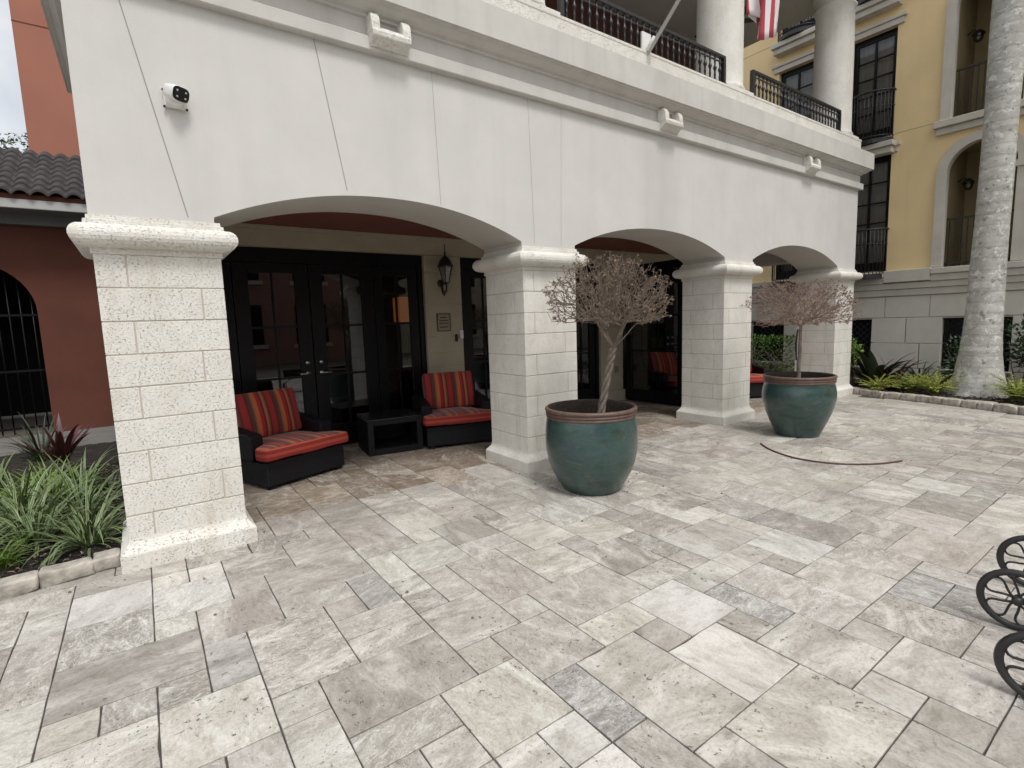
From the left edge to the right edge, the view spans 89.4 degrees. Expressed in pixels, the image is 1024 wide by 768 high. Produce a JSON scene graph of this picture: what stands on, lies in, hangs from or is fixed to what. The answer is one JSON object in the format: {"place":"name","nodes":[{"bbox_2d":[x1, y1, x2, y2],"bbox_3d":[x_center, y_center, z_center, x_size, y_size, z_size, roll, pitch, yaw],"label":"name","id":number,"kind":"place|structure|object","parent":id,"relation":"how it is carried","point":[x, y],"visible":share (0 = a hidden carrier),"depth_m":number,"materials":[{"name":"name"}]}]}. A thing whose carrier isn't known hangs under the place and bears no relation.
{"place":"outdoors","nodes":[
{"label":"outdoors","id":0,"kind":"place"},
{"bbox_2d":[0,0,27,152],"label":"sky","id":1,"kind":"structure","parent":0,"point":[12,118],"materials":[{"name":"white"}]},
{"bbox_2d":[0,426,115,455],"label":"path","id":2,"kind":"structure","parent":0,"point":[93,437],"depth_m":8.01,"materials":[{"name":"grey stone"}]},
{"bbox_2d":[0,0,114,436],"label":"terracotta building","id":3,"kind":"structure","parent":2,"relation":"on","point":[52,355],"depth_m":8.68,"materials":[{"name":"paint"}]},
{"bbox_2d":[0,441,125,578],"bbox_3d":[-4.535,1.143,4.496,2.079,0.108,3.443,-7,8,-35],"label":"mulch","id":4,"kind":"object","parent":0,"point":[84,554],"visible":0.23,"depth_m":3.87,"materials":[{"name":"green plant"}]},
{"bbox_2d":[0,529,37,570],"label":"grass tuft","id":5,"kind":"object","parent":4,"relation":"on","point":[3,561],"visible":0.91,"depth_m":3.56,"materials":[{"name":"green plant"}]},
{"bbox_2d":[0,515,50,563],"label":"spider plant","id":6,"kind":"object","parent":4,"relation":"on","point":[11,534],"visible":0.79,"depth_m":3.66,"materials":[{"name":"green plant"}]},
{"bbox_2d":[0,450,51,496],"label":"spider plant","id":7,"kind":"object","parent":4,"relation":"on","point":[5,470],"visible":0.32,"depth_m":5.12,"materials":[{"name":"green plant"}]},
{"bbox_2d":[0,463,101,517],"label":"spider plant","id":8,"kind":"object","parent":4,"relation":"on","point":[27,491],"visible":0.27,"depth_m":4.67,"materials":[{"name":"green plant"}]},
{"bbox_2d":[10,413,92,462],"bbox_3d":[-4.739,0.585,5.461,0.500,0.511,0.822,0,7,16],"label":"cordyline","id":9,"kind":"object","parent":4,"relation":"on","point":[61,447],"visible":0.93,"depth_m":5.44,"materials":[{"name":"red plant"}]},
{"bbox_2d":[0,411,104,473],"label":"dracaena","id":10,"kind":"object","parent":4,"relation":"on","point":[31,440],"visible":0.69,"depth_m":5.59,"materials":[{"name":"plant"}]},
{"bbox_2d":[0,459,107,545],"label":"spider plant","id":11,"kind":"object","parent":4,"relation":"on","point":[31,500],"visible":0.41,"depth_m":4.32,"materials":[{"name":"green plant"}]},
{"bbox_2d":[0,453,112,508],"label":"grass tuft","id":12,"kind":"object","parent":4,"relation":"on","point":[52,491],"visible":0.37,"depth_m":4.93,"materials":[{"name":"plant"}]},
{"bbox_2d":[0,480,122,561],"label":"spider plant","id":13,"kind":"object","parent":4,"relation":"on","point":[31,525],"visible":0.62,"depth_m":3.95,"materials":[{"name":"green plant"}]},
{"bbox_2d":[3,451,123,537],"bbox_3d":[-3.795,0.898,4.467,1.116,0.713,1.198,-4,7,-17],"label":"spider plant","id":14,"kind":"object","parent":4,"relation":"on","point":[82,494],"visible":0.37,"depth_m":4.53,"materials":[{"name":"green plant"}]},
{"bbox_2d":[7,475,125,570],"bbox_3d":[-3.122,1.024,3.824,0.985,0.633,1.039,-2,7,-1],"label":"spider plant","id":15,"kind":"object","parent":4,"relation":"on","point":[82,531],"visible":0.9,"depth_m":3.83,"materials":[{"name":"green plant"}]},
{"bbox_2d":[8,474,125,551],"bbox_3d":[-3.478,1.012,4.132,0.975,0.628,0.906,0,7,19],"label":"spider plant","id":16,"kind":"object","parent":4,"relation":"on","point":[91,514],"visible":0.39,"depth_m":4.11,"materials":[{"name":"green plant"}]},
{"bbox_2d":[15,445,122,502],"bbox_3d":[-4.341,0.911,5.062,1.090,0.622,1.148,-7,8,-35],"label":"spider plant","id":17,"kind":"object","parent":4,"relation":"on","point":[76,474],"visible":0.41,"depth_m":5.25,"materials":[{"name":"green plant"}]},
{"bbox_2d":[73,466,122,494],"bbox_3d":[-4.052,0.992,5.232,0.700,0.191,0.834,0,7,17],"label":"bed groundcover","id":18,"kind":"object","parent":4,"relation":"on","point":[113,477],"visible":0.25,"depth_m":5.29,"materials":[{"name":"green plant"}]},
{"bbox_2d":[0,342,1008,438],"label":"ground","id":19,"kind":"structure","parent":0,"point":[7,423],"depth_m":10.31,"materials":[{"name":"soil"}]},
{"bbox_2d":[0,133,28,151],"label":"background tree","id":20,"kind":"object","parent":19,"relation":"on","point":[4,143],"visible":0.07,"depth_m":16.83,"materials":[{"name":"green plant"}]},
{"bbox_2d":[0,394,1023,767],"bbox_3d":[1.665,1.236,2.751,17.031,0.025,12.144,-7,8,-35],"label":"pavement","id":21,"kind":"structure","parent":0,"point":[682,524],"depth_m":2.80,"materials":[{"name":"stone"}]},
{"bbox_2d":[0,570,39,600],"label":"edging stone","id":22,"kind":"object","parent":21,"relation":"on","point":[20,583],"visible":0.96,"depth_m":3.25,"materials":[{"name":"beige stone"}]},
{"bbox_2d":[37,557,94,587],"bbox_3d":[-2.970,1.250,3.448,0.285,0.117,0.163,-8,9,-43],"label":"edging stone","id":23,"kind":"object","parent":21,"relation":"on","point":[62,572],"visible":1,"depth_m":3.41,"materials":[{"name":"beige stone"}]},
{"bbox_2d":[91,548,120,572],"bbox_3d":[-2.824,1.228,3.604,0.161,0.118,0.164,-7,8,-35],"label":"edging stone","id":24,"kind":"object","parent":21,"relation":"on","point":[102,561],"visible":0.95,"depth_m":3.56,"materials":[{"name":"beige stone"}]},
{"bbox_2d":[234,388,347,489],"bbox_3d":[-2.558,0.544,5.736,1.059,0.922,1.012,3,8,33],"label":"lounge chair","id":25,"kind":"object","parent":21,"relation":"on","point":[282,439],"visible":0.94,"depth_m":5.57,"materials":[{"name":"fabric"}]},
{"bbox_2d":[355,408,423,456],"bbox_3d":[-1.607,0.620,6.802,0.730,0.454,0.650,-6,8,-28],"label":"side table","id":26,"kind":"object","parent":21,"relation":"on","point":[389,431],"visible":1,"depth_m":6.68,"materials":[{"name":"wicker"}]},
{"bbox_2d":[412,371,491,448],"bbox_3d":[-0.815,0.312,7.175,1.012,0.922,1.059,-5,7,-21],"label":"lounge chair","id":27,"kind":"object","parent":21,"relation":"on","point":[453,407],"visible":0.92,"depth_m":6.93,"materials":[{"name":"fabric"}]},
{"bbox_2d":[40,0,874,574],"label":"arcade building","id":28,"kind":"structure","parent":21,"relation":"on","point":[298,194],"depth_m":5.42,"materials":[{"name":"paint"}]},
{"bbox_2d":[161,83,188,111],"bbox_3d":[-2.229,-1.914,3.432,0.154,0.146,0.148,-7,8,-35],"label":"security camera","id":29,"kind":"object","parent":28,"relation":"attached to","point":[175,96],"visible":1,"depth_m":3.42,"materials":[{"name":"white plastic"}]},
{"bbox_2d":[221,261,241,394],"bbox_3d":[-3.605,-0.228,6.082,0.710,2.400,0.050,-7,8,-35],"label":"side window","id":30,"kind":"structure","parent":28,"relation":"in","point":[226,272],"depth_m":6.19,"materials":[{"name":"black glass"}]},
{"bbox_2d":[230,262,318,416],"bbox_3d":[-2.939,-0.302,6.514,0.865,2.400,0.115,-7,8,-35],"label":"glazed door","id":31,"kind":"structure","parent":28,"relation":"in","point":[272,304],"depth_m":6.49,"materials":[{"name":"black paint"}]},
{"bbox_2d":[307,264,380,442],"bbox_3d":[-2.232,-0.386,7.015,0.855,2.400,0.115,-7,8,-35],"label":"glazed door","id":32,"kind":"structure","parent":28,"relation":"in","point":[341,297],"depth_m":7.01,"materials":[{"name":"black paint"}]},
{"bbox_2d":[372,267,421,410],"bbox_3d":[-1.632,-0.462,7.480,0.650,2.400,0.050,-7,8,-35],"label":"side window","id":33,"kind":"structure","parent":28,"relation":"in","point":[394,288],"depth_m":7.44,"materials":[{"name":"black glass"}]},
{"bbox_2d":[437,313,450,331],"bbox_3d":[-1.020,-0.923,7.748,0.224,0.264,0.014,-7,8,-35],"label":"wall plaque","id":34,"kind":"object","parent":28,"relation":"attached to","point":[443,321],"depth_m":7.75,"materials":[{"name":"brown metal"}]},
{"bbox_2d":[437,244,452,295],"bbox_3d":[-0.981,-1.659,7.535,0.240,0.740,0.290,-7,8,-35],"label":"wall lantern","id":35,"kind":"object","parent":28,"relation":"attached to","point":[445,262],"depth_m":7.48,"materials":[{"name":"black metal"}]},
{"bbox_2d":[455,330,463,341],"bbox_3d":[-0.806,-0.737,7.907,0.135,0.170,0.035,-7,8,-35],"label":"door intercom","id":36,"kind":"object","parent":28,"relation":"attached to","point":[460,334],"depth_m":7.90,"materials":[{"name":"white plastic"}]},
{"bbox_2d":[463,270,490,399],"bbox_3d":[-0.442,-0.603,8.324,0.700,2.400,0.050,-7,8,-35],"label":"glazed door","id":37,"kind":"structure","parent":28,"relation":"in","point":[475,295],"depth_m":8.21,"materials":[{"name":"black paint"}]},
{"bbox_2d":[575,274,595,398],"bbox_3d":[1.267,-0.806,9.535,0.670,2.400,0.050,-7,8,-35],"label":"side window","id":38,"kind":"structure","parent":28,"relation":"in","point":[585,334],"depth_m":9.62,"materials":[{"name":"black glass"}]},
{"bbox_2d":[623,278,626,397],"bbox_3d":[2.461,-0.948,10.381,0.710,2.400,0.050,-7,8,-35],"label":"side window","id":39,"kind":"structure","parent":28,"relation":"in","point":[625,369],"depth_m":10.24,"materials":[{"name":"black paint"}]},
{"bbox_2d":[626,259,682,406],"bbox_3d":[2.613,-0.924,9.510,0.050,2.568,1.300,-7,8,-35],"label":"glazed door","id":40,"kind":"structure","parent":28,"relation":"in","point":[653,349],"depth_m":9.45,"materials":[{"name":"black paint"}]},
{"bbox_2d":[641,0,680,52],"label":"flag pole","id":41,"kind":"object","parent":28,"relation":"attached to","point":[648,42],"visible":1,"depth_m":5.97,"materials":[{"name":"white metal"}]},
{"bbox_2d":[746,0,779,39],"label":"flag","id":42,"kind":"object","parent":41,"relation":"hanging from","point":[766,12],"visible":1,"depth_m":4.91,"materials":[{"name":"fabric"}]},
{"bbox_2d":[545,399,637,495],"bbox_3d":[0.753,0.596,4.918,0.864,0.794,0.864,-7,8,-35],"label":"glazed planter","id":43,"kind":"object","parent":21,"relation":"on","point":[590,450],"visible":0.99,"depth_m":4.58,"materials":[{"name":"green ceramic"}]},
{"bbox_2d":[541,249,674,412],"bbox_3d":[0.890,-0.367,4.786,1.154,1.704,1.287,2,8,31],"label":"dry topiary tree","id":44,"kind":"object","parent":43,"relation":"on","point":[630,310],"visible":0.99,"depth_m":4.66,"materials":[{"name":"grey plant"}]},
{"bbox_2d":[749,358,769,396],"bbox_3d":[4.509,-0.230,10.204,1.012,0.922,1.059,-3,7,-10],"label":"lounge chair","id":45,"kind":"object","parent":21,"relation":"on","point":[757,372],"visible":0.15,"depth_m":9.82,"materials":[{"name":"wicker"}]},
{"bbox_2d":[762,371,837,437],"bbox_3d":[3.765,0.268,6.808,0.868,0.794,0.868,1,8,24],"label":"glazed planter","id":46,"kind":"object","parent":21,"relation":"on","point":[803,406],"visible":0.99,"depth_m":6.51,"materials":[{"name":"green ceramic"}]},
{"bbox_2d":[741,279,863,377],"bbox_3d":[3.747,-0.646,6.692,1.424,1.441,1.272,-7,8,-35],"label":"dry topiary tree","id":47,"kind":"object","parent":46,"relation":"in","point":[786,314],"visible":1,"depth_m":6.54,"materials":[{"name":"grey plant"}]},
{"bbox_2d":[760,443,902,464],"bbox_3d":[3.416,0.799,5.729,1.418,0.018,0.533,4,9,42],"label":"garden hose","id":48,"kind":"object","parent":21,"relation":"on","point":[832,462],"visible":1,"depth_m":5.44,"materials":[{"name":"brown rubber"}]},
{"bbox_2d":[853,387,865,394],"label":"edging stone","id":49,"kind":"object","parent":21,"relation":"on","point":[857,390],"visible":0.54,"depth_m":9.91,"materials":[{"name":"beige stone"}]},
{"bbox_2d":[860,389,872,396],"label":"edging stone","id":50,"kind":"object","parent":21,"relation":"on","point":[866,392],"visible":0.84,"depth_m":9.71,"materials":[{"name":"beige stone"}]},
{"bbox_2d":[871,390,886,398],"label":"edging stone","id":51,"kind":"object","parent":21,"relation":"on","point":[877,394],"visible":0.74,"depth_m":9.47,"materials":[{"name":"beige stone"}]},
{"bbox_2d":[883,392,901,399],"bbox_3d":[6.849,0.219,9.296,0.167,0.150,0.263,-6,8,-28],"label":"edging stone","id":52,"kind":"object","parent":21,"relation":"on","point":[892,395],"visible":0.83,"depth_m":9.25,"materials":[{"name":"beige stone"}]},
{"bbox_2d":[900,393,917,401],"bbox_3d":[6.973,0.237,9.073,0.160,0.160,0.263,-6,8,-30],"label":"edging stone","id":53,"kind":"object","parent":21,"relation":"on","point":[908,396],"visible":0.65,"depth_m":9.04,"materials":[{"name":"beige stone"}]},
{"bbox_2d":[916,395,931,402],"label":"edging stone","id":54,"kind":"object","parent":21,"relation":"on","point":[922,398],"visible":0.69,"depth_m":8.83,"materials":[{"name":"beige stone"}]},
{"bbox_2d":[929,396,946,403],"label":"edging stone","id":55,"kind":"object","parent":21,"relation":"on","point":[935,399],"visible":0.73,"depth_m":8.64,"materials":[{"name":"grey stone"}]},
{"bbox_2d":[941,397,964,406],"bbox_3d":[7.229,0.308,8.465,0.171,0.154,0.292,-4,7,-18],"label":"edging stone","id":56,"kind":"object","parent":21,"relation":"on","point":[949,401],"visible":0.66,"depth_m":8.43,"materials":[{"name":"grey stone"}]},
{"bbox_2d":[960,400,980,408],"bbox_3d":[7.307,0.333,8.232,0.174,0.164,0.234,-4,7,-20],"label":"edging stone","id":57,"kind":"object","parent":21,"relation":"on","point":[971,404],"visible":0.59,"depth_m":8.18,"materials":[{"name":"grey stone"}]},
{"bbox_2d":[976,401,994,410],"bbox_3d":[7.374,0.358,8.026,0.170,0.161,0.229,-4,7,-18],"label":"edging stone","id":58,"kind":"object","parent":21,"relation":"on","point":[986,405],"visible":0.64,"depth_m":7.98,"materials":[{"name":"grey stone"}]},
{"bbox_2d":[976,535,1023,697],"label":"planter cart","id":59,"kind":"object","parent":21,"relation":"on","point":[1004,643],"visible":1,"depth_m":2.56,"materials":[{"name":"black metal"}]},
{"bbox_2d":[994,403,1019,414],"bbox_3d":[7.453,0.385,7.778,0.174,0.161,0.303,-4,7,-15],"label":"edging stone","id":60,"kind":"object","parent":21,"relation":"on","point":[1007,408],"visible":0.69,"depth_m":7.74,"materials":[{"name":"grey stone"}]},
{"bbox_2d":[1017,406,1023,415],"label":"edging stone","id":61,"kind":"object","parent":21,"relation":"on","point":[1020,410],"visible":0.74,"depth_m":7.58,"materials":[{"name":"grey stone"}]},
{"bbox_2d":[68,411,1023,619],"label":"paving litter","id":62,"kind":"object","parent":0,"point":[533,506],"visible":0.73,"depth_m":4.74,"materials":[{"name":"brown plant"}]},
{"bbox_2d":[743,0,1023,384],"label":"ochre building","id":63,"kind":"structure","parent":0,"point":[919,82],"depth_m":11.09,"materials":[{"name":"paint"}]},
{"bbox_2d":[776,264,795,278],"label":"window","id":64,"kind":"structure","parent":63,"relation":"in","point":[786,267],"depth_m":13.51,"materials":[{"name":"black glass"}]},
{"bbox_2d":[772,50,813,117],"bbox_3d":[7.072,-6.781,12.820,0.310,2.410,1.190,-7,8,-35],"label":"window","id":65,"kind":"structure","parent":63,"relation":"in","point":[800,78],"depth_m":12.76,"materials":[{"name":"black glass"}]},
{"bbox_2d":[770,15,815,57],"bbox_3d":[6.901,-9.456,12.440,0.510,2.640,1.190,-7,8,-35],"label":"window","id":66,"kind":"structure","parent":63,"relation":"in","point":[802,39],"depth_m":12.50,"materials":[{"name":"black paint"}]},
{"bbox_2d":[855,141,900,271],"bbox_3d":[8.128,-3.919,11.810,0.310,2.720,1.180,-7,8,-35],"label":"window","id":67,"kind":"structure","parent":63,"relation":"in","point":[873,201],"depth_m":11.81,"materials":[{"name":"black glass"}]},
{"bbox_2d":[855,0,902,24],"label":"window","id":68,"kind":"structure","parent":63,"relation":"in","point":[872,8],"depth_m":11.13,"materials":[{"name":"black paint"}]},
{"bbox_2d":[852,10,907,157],"bbox_3d":[7.962,-6.444,11.447,0.510,2.810,1.180,-7,8,-35],"label":"window","id":69,"kind":"structure","parent":63,"relation":"in","point":[875,58],"depth_m":11.48,"materials":[{"name":"black glass"}]},
{"bbox_2d":[776,371,1023,405],"bbox_3d":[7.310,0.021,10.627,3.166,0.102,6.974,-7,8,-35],"label":"bark mulch","id":70,"kind":"object","parent":0,"point":[991,400],"visible":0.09,"depth_m":9.02,"materials":[{"name":"brown soil"}]},
{"bbox_2d":[750,333,855,374],"bbox_3d":[6.194,-0.669,12.603,1.011,1.130,3.666,-7,8,-35],"label":"clipped hedge","id":71,"kind":"object","parent":70,"relation":"on","point":[762,348],"visible":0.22,"depth_m":12.44,"materials":[{"name":"green plant"}]},
{"bbox_2d":[850,338,864,385],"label":"lime shrub","id":72,"kind":"object","parent":70,"relation":"on","point":[856,347],"visible":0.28,"depth_m":10.56,"materials":[{"name":"green plant"}]},
{"bbox_2d":[856,374,901,390],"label":"fern","id":73,"kind":"object","parent":70,"relation":"on","point":[875,384],"visible":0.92,"depth_m":9.73,"materials":[{"name":"green plant"}]},
{"bbox_2d":[850,348,930,386],"bbox_3d":[7.293,-0.444,10.365,1.327,1.065,1.729,-3,7,-5],"label":"bird of paradise","id":74,"kind":"object","parent":70,"relation":"on","point":[869,366],"visible":0.58,"depth_m":10.27,"materials":[{"name":"green plant"}]},
{"bbox_2d":[854,357,948,391],"bbox_3d":[7.353,-0.237,10.070,1.428,0.720,1.382,-2,7,-1],"label":"bronze cordyline","id":75,"kind":"object","parent":70,"relation":"on","point":[902,374],"visible":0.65,"depth_m":9.92,"materials":[{"name":"plant"}]},
{"bbox_2d":[889,371,940,392],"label":"fern","id":76,"kind":"object","parent":70,"relation":"on","point":[909,386],"visible":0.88,"depth_m":9.57,"materials":[{"name":"green plant"}]},
{"bbox_2d":[886,358,954,388],"bbox_3d":[8.016,-0.167,10.287,1.533,0.692,1.392,3,9,37],"label":"flax plant","id":77,"kind":"object","parent":70,"relation":"on","point":[927,369],"visible":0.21,"depth_m":10.14,"materials":[{"name":"green plant"}]},
{"bbox_2d":[907,368,964,394],"bbox_3d":[7.521,-0.041,9.238,0.875,0.481,0.906,-7,8,-35],"label":"fern","id":78,"kind":"object","parent":70,"relation":"on","point":[932,387],"visible":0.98,"depth_m":9.18,"materials":[{"name":"green plant"}]},
{"bbox_2d":[937,334,960,380],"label":"dark shrub","id":79,"kind":"object","parent":70,"relation":"on","point":[956,345],"visible":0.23,"depth_m":10.29,"materials":[{"name":"green plant"}]},
{"bbox_2d":[944,0,1023,397],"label":"palm tree","id":80,"kind":"object","parent":70,"relation":"on","point":[979,357],"visible":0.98,"depth_m":8.67,"materials":[{"name":"grey plant"}]},
{"bbox_2d":[986,372,1023,400],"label":"fern","id":81,"kind":"object","parent":70,"relation":"on","point":[1013,391],"visible":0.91,"depth_m":8.40,"materials":[{"name":"green plant"}]},
{"bbox_2d":[1003,313,1023,389],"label":"dark shrub","id":82,"kind":"object","parent":70,"relation":"on","point":[1015,345],"visible":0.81,"depth_m":9.16,"materials":[{"name":"green plant"}]},
{"bbox_2d":[1003,379,1023,396],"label":"fern","id":83,"kind":"object","parent":70,"relation":"on","point":[1017,390],"visible":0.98,"depth_m":8.08,"materials":[{"name":"green plant"}]}
]}

